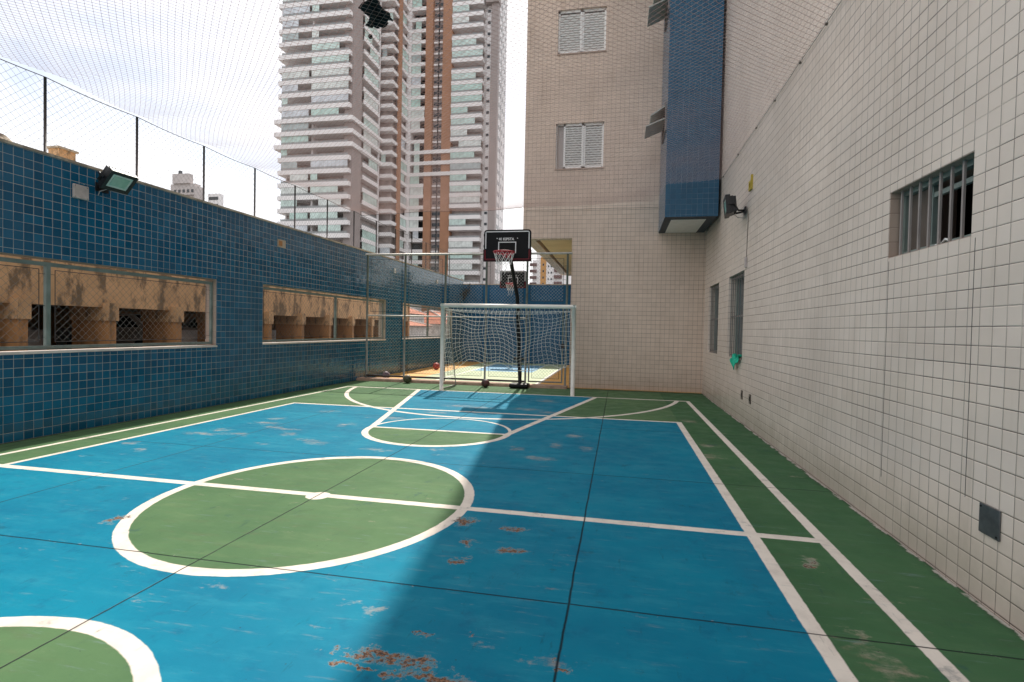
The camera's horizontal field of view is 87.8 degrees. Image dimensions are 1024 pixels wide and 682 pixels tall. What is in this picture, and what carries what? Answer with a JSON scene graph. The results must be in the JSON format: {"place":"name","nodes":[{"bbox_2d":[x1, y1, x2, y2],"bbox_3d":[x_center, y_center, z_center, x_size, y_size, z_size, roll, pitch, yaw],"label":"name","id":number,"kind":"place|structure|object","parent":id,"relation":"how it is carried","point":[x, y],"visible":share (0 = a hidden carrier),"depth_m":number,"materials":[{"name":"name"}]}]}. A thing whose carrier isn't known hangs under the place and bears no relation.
{"place":"outdoors","nodes":[
{"label":"outdoors","id":0,"kind":"place"},
{"bbox_2d":[0,133,11,141],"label":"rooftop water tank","id":1,"kind":"object","parent":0,"point":[3,136],"visible":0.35,"depth_m":12.81,"materials":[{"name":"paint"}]},
{"bbox_2d":[171,171,202,199],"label":"stepped building","id":2,"kind":"structure","parent":0,"point":[179,178],"depth_m":233.35,"materials":[{"name":"white concrete"}]},
{"bbox_2d":[0,255,409,350],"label":"garage building","id":3,"kind":"structure","parent":0,"point":[89,318],"depth_m":14.72,"materials":[{"name":"paint"}]},
{"bbox_2d":[28,327,46,350],"bbox_3d":[-13.399,-0.091,12.492,4.050,1.390,1.720,1,1,11],"label":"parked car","id":4,"kind":"object","parent":3,"relation":"in","point":[32,336],"visible":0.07,"depth_m":12.67,"materials":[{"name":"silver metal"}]},
{"bbox_2d":[47,145,78,160],"bbox_3d":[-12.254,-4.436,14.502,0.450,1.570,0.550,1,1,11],"label":"rooftop tank room","id":5,"kind":"object","parent":3,"relation":"on","point":[60,153],"visible":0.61,"depth_m":14.32,"materials":[{"name":"paint"}]},
{"bbox_2d":[208,193,223,205],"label":"skyline building","id":6,"kind":"structure","parent":0,"point":[216,200],"depth_m":234.54,"materials":[{"name":"white concrete"}]},
{"bbox_2d":[0,0,536,283],"label":"sky","id":7,"kind":"structure","parent":0,"point":[512,218],"materials":[{"name":"white"}]},
{"bbox_2d":[274,0,507,312],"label":"apartment tower","id":8,"kind":"structure","parent":0,"point":[452,231],"depth_m":147.90,"materials":[{"name":"white paint"}]},
{"bbox_2d":[412,243,421,249],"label":"inner window","id":9,"kind":"structure","parent":8,"relation":"in","point":[413,246],"depth_m":155.59,"materials":[{"name":"black glass"}]},
{"bbox_2d":[412,233,422,238],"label":"inner window","id":10,"kind":"structure","parent":8,"relation":"in","point":[420,235],"depth_m":155.32,"materials":[{"name":"black glass"}]},
{"bbox_2d":[413,135,423,139],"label":"inner window","id":11,"kind":"structure","parent":8,"relation":"in","point":[421,137],"depth_m":154.81,"materials":[{"name":"grey glass"}]},
{"bbox_2d":[410,307,426,322],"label":"tiled roof house","id":12,"kind":"structure","parent":0,"point":[417,312],"depth_m":54.84,"materials":[{"name":"tile"}]},
{"bbox_2d":[409,320,431,337],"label":"tiled roof house","id":13,"kind":"structure","parent":0,"point":[415,329],"depth_m":38.30,"materials":[{"name":"paint"}]},
{"bbox_2d":[424,310,446,335],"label":"tiled roof house","id":14,"kind":"structure","parent":0,"point":[431,330],"depth_m":57.89,"materials":[{"name":"paint"}]},
{"bbox_2d":[0,380,1023,681],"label":"court floor","id":15,"kind":"structure","parent":0,"point":[356,530],"depth_m":3.59,"materials":[{"name":"paint"}]},
{"bbox_2d":[0,138,462,443],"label":"tiled wall","id":16,"kind":"structure","parent":15,"relation":"on","point":[236,260],"depth_m":8.98,"materials":[{"name":"blue tile"}]},
{"bbox_2d":[72,183,88,200],"bbox_3d":[-5.951,-2.054,7.347,0.037,0.190,0.210,1,1,13],"label":"junction box","id":17,"kind":"object","parent":16,"relation":"attached to","point":[80,192],"visible":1,"depth_m":7.33,"materials":[{"name":"plastic"}]},
{"bbox_2d":[95,165,138,194],"bbox_3d":[-5.680,-2.263,7.593,0.434,0.380,0.470,1,1,13],"label":"floodlight","id":18,"kind":"object","parent":16,"relation":"attached to","point":[109,178],"visible":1,"depth_m":7.53,"materials":[{"name":"black metal"}]},
{"bbox_2d":[0,59,449,275],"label":"rope net fence","id":19,"kind":"object","parent":16,"relation":"on","point":[45,124],"visible":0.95,"depth_m":9.21,"materials":[{"name":"fabric"}]},
{"bbox_2d":[277,239,285,248],"bbox_3d":[-5.019,-2.121,11.600,0.009,0.170,0.280,1,1,13],"label":"wall patch","id":20,"kind":"object","parent":16,"relation":"attached to","point":[281,243],"visible":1,"depth_m":11.59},
{"bbox_2d":[403,375,411,382],"bbox_3d":[-2.836,1.030,14.445,0.230,0.230,0.230,1,1,11],"label":"ball","id":21,"kind":"object","parent":15,"relation":"on","point":[407,378],"visible":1,"depth_m":14.37,"materials":[{"name":"rubber"}]},
{"bbox_2d":[356,377,567,388],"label":"kerb","id":22,"kind":"structure","parent":15,"relation":"on","point":[549,386],"depth_m":14.43,"materials":[{"name":"concrete"}]},
{"bbox_2d":[365,252,572,385],"bbox_3d":[-1.303,-0.639,14.453,5.800,3.488,0.060,1,1,11],"label":"chain link fence","id":23,"kind":"object","parent":22,"relation":"on","point":[486,282],"visible":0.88,"depth_m":14.51,"materials":[{"name":"grey metal"}]},
{"bbox_2d":[528,308,563,382],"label":"fence gate","id":24,"kind":"structure","parent":23,"relation":"attached to","point":[562,347],"depth_m":14.02,"materials":[{"name":"grey metal"}]},
{"bbox_2d":[481,379,489,387],"bbox_3d":[-0.686,1.094,13.779,0.220,0.220,0.220,1,1,11],"label":"ball","id":25,"kind":"object","parent":15,"relation":"on","point":[485,383],"visible":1,"depth_m":13.70,"materials":[{"name":"leather"}]},
{"bbox_2d":[483,229,531,387],"bbox_3d":[-0.059,-0.703,12.968,1.154,3.845,2.017,1,1,11],"label":"basketball hoop","id":26,"kind":"object","parent":15,"relation":"on","point":[510,247],"visible":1,"depth_m":12.53,"materials":[{"name":"black metal"}]},
{"bbox_2d":[439,303,576,395],"bbox_3d":[-0.044,0.172,13.180,3.296,2.118,1.068,1,1,11],"label":"football goal","id":27,"kind":"object","parent":15,"relation":"on","point":[443,306],"visible":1,"depth_m":12.98,"materials":[{"name":"white metal"}]},
{"bbox_2d":[379,361,689,392],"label":"second court floor","id":28,"kind":"structure","parent":0,"point":[503,374],"depth_m":18.27,"materials":[{"name":"paint"}]},
{"bbox_2d":[433,363,439,369],"bbox_3d":[-2.737,0.909,19.239,0.260,0.260,0.260,1,1,11],"label":"ball","id":29,"kind":"object","parent":28,"relation":"on","point":[435,365],"visible":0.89,"depth_m":19.15,"materials":[{"name":"red rubber"}]},
{"bbox_2d":[500,271,525,359],"bbox_3d":[0.095,-1.068,23.031,1.154,3.845,2.017,1,1,11],"label":"basketball hoop","id":30,"kind":"object","parent":28,"relation":"on","point":[504,280],"visible":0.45,"depth_m":22.58,"materials":[{"name":"black metal"}]},
{"bbox_2d":[462,284,570,364],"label":"wall","id":31,"kind":"structure","parent":28,"relation":"on","point":[504,297],"depth_m":23.84,"materials":[{"name":"tile"}]},
{"bbox_2d":[461,278,469,299],"bbox_3d":[-2.087,-2.357,24.156,0.591,0.992,0.416,1,1,11],"label":"cable bundle","id":32,"kind":"object","parent":31,"relation":"attached to","point":[466,290],"visible":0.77,"depth_m":24.11,"materials":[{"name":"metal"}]},
{"bbox_2d":[529,255,570,283],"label":"apartment building","id":33,"kind":"structure","parent":0,"point":[542,267],"depth_m":150.67,"materials":[{"name":"white concrete"}]},
{"bbox_2d":[523,0,1023,635],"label":"apartment building","id":34,"kind":"structure","parent":0,"point":[861,322],"depth_m":5.52,"materials":[{"name":"beige tile"}]},
{"bbox_2d":[0,0,841,215],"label":"overhead net","id":35,"kind":"object","parent":34,"relation":"attached to","point":[557,204],"visible":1,"depth_m":7.27,"materials":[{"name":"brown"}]},
{"bbox_2d":[358,0,392,28],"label":"cloth","id":36,"kind":"object","parent":35,"relation":"on","point":[371,8],"visible":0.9,"depth_m":5.35,"materials":[{"name":"black fabric"}]},
{"bbox_2d":[557,126,563,168],"bbox_3d":[1.811,-5.162,14.195,1.255,1.190,0.010,1,1,11],"label":"window back","id":37,"kind":"structure","parent":34,"relation":"in","point":[559,127],"depth_m":14.29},
{"bbox_2d":[555,122,603,169],"bbox_3d":[1.788,-5.152,14.083,1.305,1.255,0.150,1,1,11],"label":"shutter window","id":38,"kind":"structure","parent":34,"relation":"in","point":[568,126],"depth_m":14.09,"materials":[{"name":"metal"}]},
{"bbox_2d":[557,7,606,55],"bbox_3d":[1.845,-8.149,14.016,1.305,1.210,0.150,1,1,11],"label":"shutter window","id":39,"kind":"structure","parent":34,"relation":"in","point":[594,13],"depth_m":14.04,"materials":[{"name":"metal"}]},
{"bbox_2d":[644,102,666,144],"bbox_3d":[3.371,-5.108,12.561,0.450,0.650,0.940,1,1,11],"label":"awning window","id":40,"kind":"structure","parent":34,"relation":"in","point":[665,106],"depth_m":12.45,"materials":[{"name":"glass"}]},
{"bbox_2d":[647,0,668,31],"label":"awning window","id":41,"kind":"structure","parent":34,"relation":"in","point":[659,4],"depth_m":12.44,"materials":[{"name":"glass"}]},
{"bbox_2d":[710,285,718,352],"bbox_3d":[4.721,-0.502,12.170,0.157,1.565,1.270,1,1,11],"label":"barred window","id":42,"kind":"structure","parent":34,"relation":"in","point":[714,311],"depth_m":12.57,"materials":[{"name":"grey metal"}]},
{"bbox_2d":[723,194,745,218],"bbox_3d":[3.869,-2.321,9.247,0.353,0.371,0.488,2,1,17],"label":"floodlight","id":43,"kind":"object","parent":34,"relation":"attached to","point":[730,205],"visible":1,"depth_m":9.09,"materials":[{"name":"black metal"}]},
{"bbox_2d":[730,353,741,369],"bbox_3d":[4.038,0.378,9.601,0.143,0.294,0.606,1,1,11],"label":"rag","id":44,"kind":"object","parent":34,"relation":"hanging from","point":[734,359],"visible":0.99,"depth_m":9.57,"materials":[{"name":"green fabric"}]},
{"bbox_2d":[729,271,744,358],"bbox_3d":[4.256,-0.459,9.862,0.157,1.565,1.340,1,1,11],"label":"barred window","id":45,"kind":"structure","parent":34,"relation":"in","point":[739,280],"depth_m":10.18,"materials":[{"name":"grey metal"}]},
{"bbox_2d":[744,219,748,267],"bbox_3d":[3.992,-1.735,9.063,0.030,0.961,0.095,1,1,11],"label":"pipe","id":46,"kind":"object","parent":34,"relation":"attached to","point":[745,262],"visible":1,"depth_m":9.04,"materials":[{"name":"plastic"}]},
{"bbox_2d":[748,174,752,191],"bbox_3d":[3.974,-2.631,8.864,0.029,0.240,0.180,1,1,11],"label":"yellow bracket","id":47,"kind":"object","parent":34,"relation":"attached to","point":[750,186],"visible":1,"depth_m":8.81,"materials":[{"name":"metal"}]},
{"bbox_2d":[899,159,973,254],"bbox_3d":[3.024,-0.911,3.743,0.122,0.525,1.045,1,1,11],"label":"barred window","id":48,"kind":"structure","parent":34,"relation":"in","point":[921,206],"depth_m":3.89,"materials":[{"name":"grey metal"}]},
{"bbox_2d":[978,502,1000,541],"bbox_3d":[2.718,1.027,3.032,0.014,0.170,0.170,1,1,11],"label":"cover plate","id":49,"kind":"object","parent":34,"relation":"attached to","point":[989,521],"visible":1,"depth_m":3.02,"materials":[{"name":"black plastic"}]}
]}

